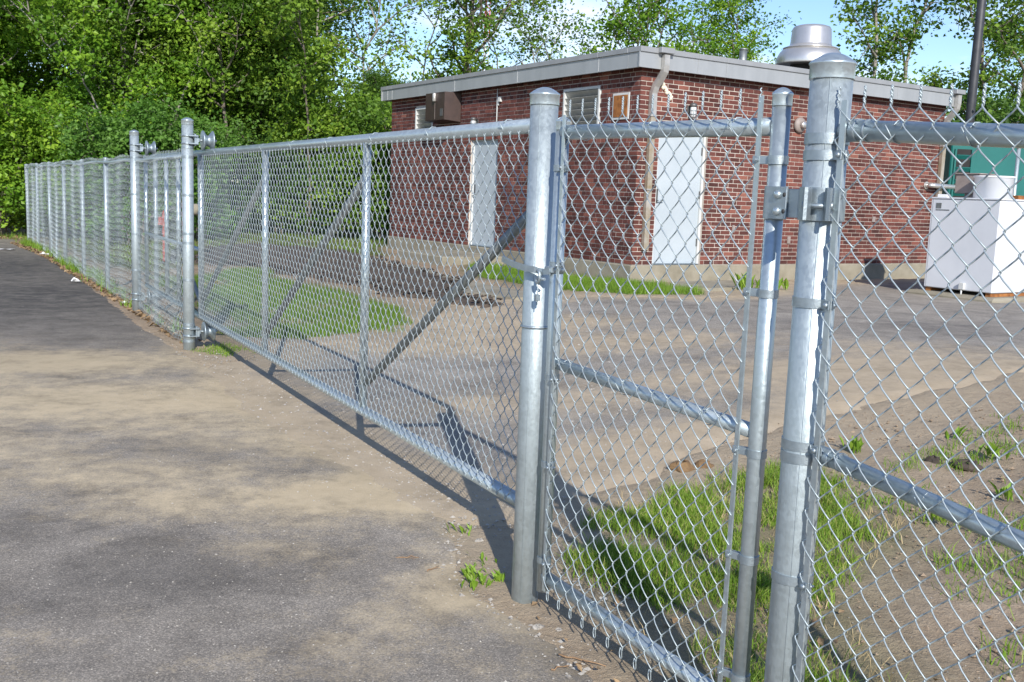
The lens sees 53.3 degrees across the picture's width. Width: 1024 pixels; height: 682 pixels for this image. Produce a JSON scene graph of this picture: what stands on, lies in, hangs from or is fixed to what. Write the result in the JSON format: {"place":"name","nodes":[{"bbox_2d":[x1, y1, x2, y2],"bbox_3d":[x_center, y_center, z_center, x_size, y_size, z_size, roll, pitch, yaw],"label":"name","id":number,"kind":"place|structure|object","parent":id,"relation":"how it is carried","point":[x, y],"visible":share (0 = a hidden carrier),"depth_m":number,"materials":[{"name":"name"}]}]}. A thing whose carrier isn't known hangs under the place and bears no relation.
{"place":"outdoors","nodes":[
{"label":"outdoors","id":0,"kind":"place"},
{"bbox_2d":[57,207,385,269],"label":"grass","id":1,"kind":"structure","parent":0,"point":[342,242],"depth_m":25.13,"materials":[{"name":"green plant"}]},
{"bbox_2d":[0,239,592,681],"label":"driveway","id":2,"kind":"structure","parent":0,"point":[84,369],"depth_m":4.44,"materials":[{"name":"grey asphalt"}]},
{"bbox_2d":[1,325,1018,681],"bbox_3d":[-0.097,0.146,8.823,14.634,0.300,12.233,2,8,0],"label":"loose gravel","id":3,"kind":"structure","parent":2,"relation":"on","point":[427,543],"depth_m":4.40,"materials":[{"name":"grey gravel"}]},
{"bbox_2d":[0,187,1023,681],"bbox_3d":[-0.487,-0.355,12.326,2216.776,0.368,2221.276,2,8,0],"label":"ground","id":4,"kind":"structure","parent":0,"point":[952,405],"depth_m":4.59,"materials":[{"name":"soil"}]},
{"bbox_2d":[0,231,31,239],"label":"grass","id":5,"kind":"structure","parent":4,"relation":"on","point":[13,235],"depth_m":25.83,"materials":[{"name":"green plant"}]},
{"bbox_2d":[0,235,34,238],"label":"leaf litter","id":6,"kind":"object","parent":4,"relation":"on","point":[14,237],"visible":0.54,"depth_m":25.78,"materials":[{"name":"brown plant"}]},
{"bbox_2d":[0,79,65,236],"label":"shrub","id":7,"kind":"object","parent":4,"relation":"on","point":[15,171],"visible":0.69,"depth_m":25.43,"materials":[{"name":"green plant"}]},
{"bbox_2d":[0,1,68,146],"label":"tree","id":8,"kind":"object","parent":4,"relation":"on","point":[7,78],"visible":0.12,"depth_m":28.53,"materials":[{"name":"green plant"}]},
{"bbox_2d":[0,0,78,232],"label":"tree","id":9,"kind":"object","parent":4,"relation":"on","point":[24,44],"visible":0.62,"depth_m":27.05,"materials":[{"name":"green plant"}]},
{"bbox_2d":[0,106,98,236],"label":"shrub","id":10,"kind":"object","parent":4,"relation":"on","point":[19,149],"visible":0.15,"depth_m":25.74,"materials":[{"name":"green plant"}]},
{"bbox_2d":[0,24,103,216],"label":"tree","id":11,"kind":"object","parent":4,"relation":"on","point":[37,67],"visible":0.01,"depth_m":35.41,"materials":[{"name":"green plant"}]},
{"bbox_2d":[0,0,166,231],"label":"tree","id":12,"kind":"object","parent":4,"relation":"on","point":[34,61],"visible":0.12,"depth_m":28.19,"materials":[{"name":"green plant"}]},
{"bbox_2d":[6,82,175,239],"bbox_3d":[-10.599,-4.482,26.437,4.521,4.298,4.433,0,8,-16],"label":"shrub","id":13,"kind":"object","parent":4,"relation":"on","point":[65,109],"visible":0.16,"depth_m":25.31,"materials":[{"name":"green plant"}]},
{"bbox_2d":[14,236,182,338],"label":"grass","id":14,"kind":"structure","parent":4,"relation":"on","point":[37,246],"depth_m":16.80,"materials":[{"name":"green plant"}]},
{"bbox_2d":[24,149,182,341],"bbox_3d":[-7.299,-1.933,17.016,0.150,2.182,17.447,-3,9,-30],"label":"chain link fence","id":15,"kind":"object","parent":4,"relation":"on","point":[104,161],"visible":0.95,"depth_m":14.13,"materials":[{"name":"metal"}]},
{"bbox_2d":[10,241,201,342],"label":"leaf litter","id":16,"kind":"object","parent":4,"relation":"on","point":[103,290],"visible":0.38,"depth_m":13.78,"materials":[{"name":"brown plant"}]},
{"bbox_2d":[39,89,221,243],"bbox_3d":[-9.067,-4.153,25.010,4.222,4.093,4.306,2,8,2],"label":"shrub","id":17,"kind":"object","parent":4,"relation":"on","point":[111,136],"visible":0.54,"depth_m":24.23,"materials":[{"name":"green plant"}]},
{"bbox_2d":[2,0,267,233],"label":"tree","id":18,"kind":"object","parent":4,"relation":"on","point":[114,76],"visible":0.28,"depth_m":26.83,"materials":[{"name":"green plant"}]},
{"bbox_2d":[0,0,274,147],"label":"tree","id":19,"kind":"object","parent":4,"relation":"on","point":[75,58],"visible":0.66,"depth_m":25.59,"materials":[{"name":"green plant"}]},
{"bbox_2d":[129,130,158,310],"bbox_3d":[-4.416,-1.284,12.260,0.318,2.454,0.184,-2,9,-28],"label":"gate post","id":20,"kind":"object","parent":4,"relation":"on","point":[136,147],"visible":0.82,"depth_m":12.14,"materials":[{"name":"silver metal"}]},
{"bbox_2d":[158,204,197,263],"bbox_3d":[-6.400,-2.090,19.566,0.780,1.240,0.600,0,8,-14],"label":"red machine","id":21,"kind":"object","parent":4,"relation":"on","point":[195,213],"visible":0.16,"depth_m":19.46,"materials":[{"name":"orange paint"}]},
{"bbox_2d":[181,117,217,349],"bbox_3d":[-2.909,-0.829,9.497,0.318,2.444,0.184,-2,9,-28],"label":"gate post","id":22,"kind":"object","parent":4,"relation":"on","point":[191,330],"visible":0.99,"depth_m":9.39,"materials":[{"name":"silver metal"}]},
{"bbox_2d":[143,118,529,505],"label":"sliding gate","id":23,"kind":"structure","parent":22,"relation":"attached to","point":[510,127],"depth_m":5.88,"materials":[{"name":"metal"}]},
{"bbox_2d":[106,0,310,230],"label":"tree","id":24,"kind":"object","parent":4,"relation":"on","point":[215,110],"visible":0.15,"depth_m":27.95,"materials":[{"name":"green plant"}]},
{"bbox_2d":[140,105,277,238],"bbox_3d":[-7.952,-4.202,26.098,3.875,3.684,3.799,7,9,29],"label":"shrub","id":25,"kind":"object","parent":4,"relation":"on","point":[231,139],"visible":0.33,"depth_m":25.63,"materials":[{"name":"green plant"}]},
{"bbox_2d":[192,341,254,356],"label":"grass","id":26,"kind":"structure","parent":4,"relation":"on","point":[228,352],"depth_m":9.56,"materials":[{"name":"green plant"}]},
{"bbox_2d":[106,0,363,227],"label":"tree","id":27,"kind":"object","parent":4,"relation":"on","point":[255,114],"visible":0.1,"depth_m":28.42,"materials":[{"name":"green plant"}]},
{"bbox_2d":[140,0,337,233],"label":"tree","id":28,"kind":"object","parent":4,"relation":"on","point":[215,83],"visible":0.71,"depth_m":26.48,"materials":[{"name":"green plant"}]},
{"bbox_2d":[148,0,359,220],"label":"tree","id":29,"kind":"object","parent":4,"relation":"on","point":[323,58],"depth_m":36.57,"materials":[{"name":"green plant"}]},
{"bbox_2d":[204,111,337,233],"bbox_3d":[-6.062,-4.472,27.608,3.547,3.738,3.947,10,11,44],"label":"shrub","id":30,"kind":"object","parent":4,"relation":"on","point":[255,140],"visible":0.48,"depth_m":26.90,"materials":[{"name":"green plant"}]},
{"bbox_2d":[154,0,391,227],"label":"tree","id":31,"kind":"object","parent":4,"relation":"on","point":[265,94],"visible":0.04,"depth_m":29.27,"materials":[{"name":"green plant"}]},
{"bbox_2d":[149,266,412,339],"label":"grass","id":32,"kind":"structure","parent":4,"relation":"on","point":[383,327],"depth_m":12.60,"materials":[{"name":"green plant"}]},
{"bbox_2d":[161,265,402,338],"bbox_3d":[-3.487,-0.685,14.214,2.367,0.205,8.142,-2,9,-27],"label":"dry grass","id":33,"kind":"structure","parent":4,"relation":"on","point":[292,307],"depth_m":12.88,"materials":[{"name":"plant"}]},
{"bbox_2d":[234,0,367,235],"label":"tree","id":34,"kind":"object","parent":4,"relation":"on","point":[306,60],"visible":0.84,"depth_m":25.75,"materials":[{"name":"green plant"}]},
{"bbox_2d":[257,78,391,237],"bbox_3d":[-4.255,-4.661,26.886,4.736,4.502,4.644,-1,9,-19],"label":"shrub","id":35,"kind":"object","parent":4,"relation":"on","point":[335,119],"visible":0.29,"depth_m":26.03,"materials":[{"name":"green plant"}]},
{"bbox_2d":[297,82,391,240],"bbox_3d":[-3.207,-4.376,25.992,4.539,4.298,4.079,6,9,25],"label":"shrub","id":36,"kind":"object","parent":4,"relation":"on","point":[380,122],"visible":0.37,"depth_m":25.28,"materials":[{"name":"green plant"}]},
{"bbox_2d":[194,243,503,307],"bbox_3d":[-2.977,-1.206,17.837,3.439,0.555,12.430,-4,10,-37],"label":"mulch bed","id":37,"kind":"object","parent":4,"relation":"on","point":[433,286],"visible":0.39,"depth_m":16.44,"materials":[{"name":"brown wood"}]},
{"bbox_2d":[269,0,446,234],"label":"tree","id":38,"kind":"object","parent":4,"relation":"on","point":[390,49],"visible":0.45,"depth_m":27.84,"materials":[{"name":"green plant"}]},
{"bbox_2d":[337,64,416,235],"bbox_3d":[-3.319,-5.022,27.395,3.156,4.701,2.963,9,10,38],"label":"tree","id":39,"kind":"object","parent":4,"relation":"on","point":[373,78],"visible":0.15,"depth_m":27.09,"materials":[{"name":"green plant"}]},
{"bbox_2d":[323,0,475,92],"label":"tree","id":40,"kind":"object","parent":4,"relation":"on","point":[436,13],"visible":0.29,"depth_m":33.58,"materials":[{"name":"green plant"}]},
{"bbox_2d":[141,329,715,677],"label":"edge gravel","id":41,"kind":"structure","parent":4,"relation":"on","point":[531,625],"depth_m":4.52,"materials":[{"name":"grey gravel"}]},
{"bbox_2d":[446,522,471,535],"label":"weed","id":42,"kind":"object","parent":4,"relation":"on","point":[462,528],"visible":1,"depth_m":4.68,"materials":[{"name":"green plant"}]},
{"bbox_2d":[405,265,522,300],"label":"concrete path","id":43,"kind":"structure","parent":4,"relation":"on","point":[496,290],"depth_m":13.93,"materials":[{"name":"grey concrete"}]},
{"bbox_2d":[460,563,486,586],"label":"weed","id":44,"kind":"object","parent":4,"relation":"on","point":[468,571],"visible":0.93,"depth_m":4.13,"materials":[{"name":"green plant"}]},
{"bbox_2d":[461,574,493,590],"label":"weed","id":45,"kind":"object","parent":4,"relation":"on","point":[473,583],"visible":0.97,"depth_m":4.03,"materials":[{"name":"green plant"}]},
{"bbox_2d":[464,550,496,565],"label":"weed","id":46,"kind":"object","parent":4,"relation":"on","point":[482,556],"visible":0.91,"depth_m":4.30,"materials":[{"name":"green plant"}]},
{"bbox_2d":[406,0,562,80],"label":"tree","id":47,"kind":"object","parent":4,"relation":"on","point":[467,58],"visible":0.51,"depth_m":32.02,"materials":[{"name":"green plant"}]},
{"bbox_2d":[483,3,490,70],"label":"radio mast","id":48,"kind":"object","parent":4,"relation":"on","point":[485,38],"visible":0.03,"depth_m":118.25,"materials":[{"name":"grey metal"}]},
{"bbox_2d":[478,569,504,582],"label":"weed","id":49,"kind":"object","parent":4,"relation":"on","point":[498,576],"visible":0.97,"depth_m":4.09,"materials":[{"name":"green plant"}]},
{"bbox_2d":[457,0,595,69],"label":"tree","id":50,"kind":"object","parent":4,"relation":"on","point":[568,27],"visible":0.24,"depth_m":35.40,"materials":[{"name":"green plant"}]},
{"bbox_2d":[511,87,560,603],"bbox_3d":[0.078,0.197,3.814,0.116,2.239,0.116,-2,9,-28],"label":"gate post","id":51,"kind":"object","parent":4,"relation":"on","point":[544,103],"visible":0.94,"depth_m":3.75,"materials":[{"name":"silver metal"}]},
{"bbox_2d":[532,624,544,629],"bbox_3d":[0.096,1.038,3.693,0.051,0.032,0.033,0,8,-14],"label":"stone","id":52,"kind":"object","parent":4,"relation":"on","point":[537,626],"visible":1,"depth_m":3.68,"materials":[{"name":"white stone"}]},
{"bbox_2d":[476,0,616,64],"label":"tree","id":53,"kind":"object","parent":4,"relation":"on","point":[528,37],"visible":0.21,"depth_m":34.65,"materials":[{"name":"green plant"}]},
{"bbox_2d":[558,653,605,667],"bbox_3d":[0.228,1.072,3.406,0.171,0.011,0.040,6,9,27],"label":"twig","id":54,"kind":"object","parent":4,"relation":"on","point":[572,657],"visible":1,"depth_m":3.42,"materials":[{"name":"brown wood"}]},
{"bbox_2d":[547,0,731,57],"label":"tree","id":55,"kind":"object","parent":4,"relation":"on","point":[643,23],"visible":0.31,"depth_m":34.28,"materials":[{"name":"green plant"}]},
{"bbox_2d":[381,24,965,281],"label":"brick building","id":56,"kind":"structure","parent":4,"relation":"on","point":[644,73],"depth_m":17.10,"materials":[{"name":"brick"}]},
{"bbox_2d":[470,139,497,247],"bbox_3d":[-0.492,-2.798,19.268,0.175,2.026,0.988,-3,10,-32],"label":"door","id":57,"kind":"structure","parent":56,"relation":"in","point":[492,148],"depth_m":19.31,"materials":[{"name":"paint"}]},
{"bbox_2d":[652,137,705,264],"bbox_3d":[2.586,-2.232,15.999,0.998,2.056,0.175,-3,10,-32],"label":"door","id":58,"kind":"structure","parent":56,"relation":"in","point":[678,213],"depth_m":16.01,"materials":[{"name":"paint"}]},
{"bbox_2d":[670,460,694,472],"bbox_3d":[0.975,0.722,5.814,0.186,0.107,0.132,-6,11,-44],"label":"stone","id":59,"kind":"object","parent":4,"relation":"on","point":[686,466],"visible":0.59,"depth_m":5.77,"materials":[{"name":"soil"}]},
{"bbox_2d":[695,459,713,467],"bbox_3d":[1.106,0.718,5.872,0.114,0.077,0.100,3,8,8],"label":"soil clod","id":60,"kind":"object","parent":4,"relation":"on","point":[699,463],"visible":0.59,"depth_m":5.84,"materials":[{"name":"soil"}]},
{"bbox_2d":[671,280,782,290],"bbox_3d":[3.282,-0.816,15.659,2.393,0.120,1.100,-3,10,-33],"label":"concrete apron","id":61,"kind":"object","parent":4,"relation":"on","point":[727,285],"visible":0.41,"depth_m":15.40,"materials":[{"name":"grey concrete"}]},
{"bbox_2d":[531,562,939,681],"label":"straw litter","id":62,"kind":"object","parent":4,"relation":"on","point":[675,620],"visible":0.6,"depth_m":3.75,"materials":[{"name":"beige plant"}]},
{"bbox_2d":[671,0,801,63],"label":"tree","id":63,"kind":"object","parent":4,"relation":"on","point":[731,43],"visible":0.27,"depth_m":37.22,"materials":[{"name":"green plant"}]},
{"bbox_2d":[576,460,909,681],"bbox_3d":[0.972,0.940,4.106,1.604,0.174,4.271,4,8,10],"label":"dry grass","id":64,"kind":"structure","parent":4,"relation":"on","point":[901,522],"depth_m":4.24,"materials":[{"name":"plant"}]},
{"bbox_2d":[729,273,759,289],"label":"weed","id":65,"kind":"object","parent":4,"relation":"on","point":[742,283],"visible":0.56,"depth_m":14.95,"materials":[{"name":"green plant"}]},
{"bbox_2d":[764,53,856,681],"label":"gate post","id":66,"kind":"object","parent":4,"relation":"on","point":[830,74],"visible":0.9,"depth_m":2.52,"materials":[{"name":"silver metal"}]},
{"bbox_2d":[501,87,798,681],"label":"walk gate","id":67,"kind":"structure","parent":66,"relation":"attached to","point":[781,200],"depth_m":2.99,"materials":[{"name":"metal"}]},
{"bbox_2d":[839,435,864,452],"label":"weed","id":68,"kind":"object","parent":4,"relation":"on","point":[856,444],"visible":0.79,"depth_m":6.06,"materials":[{"name":"green plant"}]},
{"bbox_2d":[709,408,1023,679],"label":"soil crumbs","id":69,"kind":"object","parent":4,"relation":"on","point":[924,575],"visible":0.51,"depth_m":5.10,"materials":[{"name":"brown soil"}]},
{"bbox_2d":[829,0,969,100],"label":"tree","id":70,"kind":"object","parent":4,"relation":"on","point":[909,34],"visible":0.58,"depth_m":31.54,"materials":[{"name":"green plant"}]},
{"bbox_2d":[792,82,1023,681],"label":"chain link fence","id":71,"kind":"object","parent":4,"relation":"on","point":[978,135],"visible":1,"depth_m":2.26,"materials":[{"name":"metal"}]},
{"bbox_2d":[833,412,1023,681],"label":"grass","id":72,"kind":"structure","parent":4,"relation":"on","point":[973,457],"depth_m":4.86,"materials":[{"name":"green plant"}]},
{"bbox_2d":[924,455,942,463],"bbox_3d":[2.413,0.691,5.842,0.098,0.087,0.095,5,8,17],"label":"soil clod","id":73,"kind":"object","parent":4,"relation":"on","point":[934,459],"visible":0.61,"depth_m":5.82,"materials":[{"name":"brown soil"}]},
{"bbox_2d":[930,513,958,526],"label":"weed","id":74,"kind":"object","parent":4,"relation":"on","point":[937,517],"visible":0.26,"depth_m":4.89,"materials":[{"name":"green plant"}]},
{"bbox_2d":[945,425,967,439],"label":"weed","id":75,"kind":"object","parent":4,"relation":"on","point":[958,430],"visible":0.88,"depth_m":6.30,"materials":[{"name":"green plant"}]},
{"bbox_2d":[951,459,982,471],"bbox_3d":[2.575,0.705,5.762,0.176,0.073,0.132,6,9,27],"label":"soil clod","id":76,"kind":"object","parent":4,"relation":"on","point":[965,466],"visible":0.88,"depth_m":5.72,"materials":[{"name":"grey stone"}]},
{"bbox_2d":[912,0,1023,123],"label":"tree","id":77,"kind":"object","parent":4,"relation":"on","point":[1001,37],"visible":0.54,"depth_m":29.82,"materials":[{"name":"green plant"}]},
{"bbox_2d":[965,0,985,122],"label":"utility pole","id":78,"kind":"object","parent":4,"relation":"on","point":[975,61],"visible":0.33,"depth_m":24.71,"materials":[{"name":"paint"}]},
{"bbox_2d":[938,0,1023,108],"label":"tree","id":79,"kind":"object","parent":4,"relation":"on","point":[1008,80],"visible":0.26,"depth_m":32.86,"materials":[{"name":"green plant"}]},
{"bbox_2d":[945,82,1023,123],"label":"shrub","id":80,"kind":"object","parent":4,"relation":"on","point":[995,112],"visible":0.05,"depth_m":26.14,"materials":[{"name":"green plant"}]},
{"bbox_2d":[977,440,1010,459],"bbox_3d":[2.772,0.625,5.881,0.134,0.120,0.183,-4,10,-38],"label":"weed","id":81,"kind":"object","parent":4,"relation":"on","point":[996,450],"visible":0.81,"depth_m":5.88,"materials":[{"name":"green plant"}]},
{"bbox_2d":[989,481,1022,501],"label":"weed","id":82,"kind":"object","parent":4,"relation":"on","point":[1008,494],"visible":0.82,"depth_m":5.20,"materials":[{"name":"green plant"}]},
{"bbox_2d":[1013,148,1020,194],"bbox_3d":[9.410,-2.232,19.228,0.080,2.810,0.079,2,8,0],"label":"fence post","id":83,"kind":"object","parent":4,"relation":"on","point":[1017,161],"visible":0.29,"depth_m":19.07,"materials":[{"name":"silver metal"}]},
{"bbox_2d":[26,0,1023,183],"label":"sky","id":84,"kind":"structure","parent":0,"point":[952,51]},
{"bbox_2d":[468,261,704,294],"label":"grass","id":85,"kind":"structure","parent":0,"point":[612,287],"depth_m":14.50,"materials":[{"name":"green plant"}]},
{"bbox_2d":[206,280,1023,526],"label":"yard pavement","id":86,"kind":"structure","parent":0,"point":[994,336],"depth_m":8.16,"materials":[{"name":"concrete"}]},
{"bbox_2d":[194,299,665,510],"bbox_3d":[-0.890,0.083,9.180,3.782,0.286,8.481,2,8,0],"label":"yard grit","id":87,"kind":"object","parent":86,"relation":"on","point":[504,457],"visible":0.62,"depth_m":7.31,"materials":[{"name":"grey gravel"}]},
{"bbox_2d":[778,277,788,289],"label":"weed","id":88,"kind":"object","parent":86,"relation":"on","point":[785,282],"visible":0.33,"depth_m":15.29,"materials":[{"name":"green plant"}]},
{"bbox_2d":[906,173,1023,302],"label":"equipment cabinet","id":89,"kind":"object","parent":86,"relation":"on","point":[1006,211],"visible":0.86,"depth_m":14.89,"materials":[{"name":"metal"}]},
{"bbox_2d":[942,145,1023,197],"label":"storage container","id":90,"kind":"object","parent":86,"relation":"on","point":[977,162],"visible":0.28,"depth_m":20.25,"materials":[{"name":"teal paint"}]},
{"bbox_2d":[553,456,909,681],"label":"grass","id":91,"kind":"structure","parent":0,"point":[703,503],"depth_m":4.46,"materials":[{"name":"green plant"}]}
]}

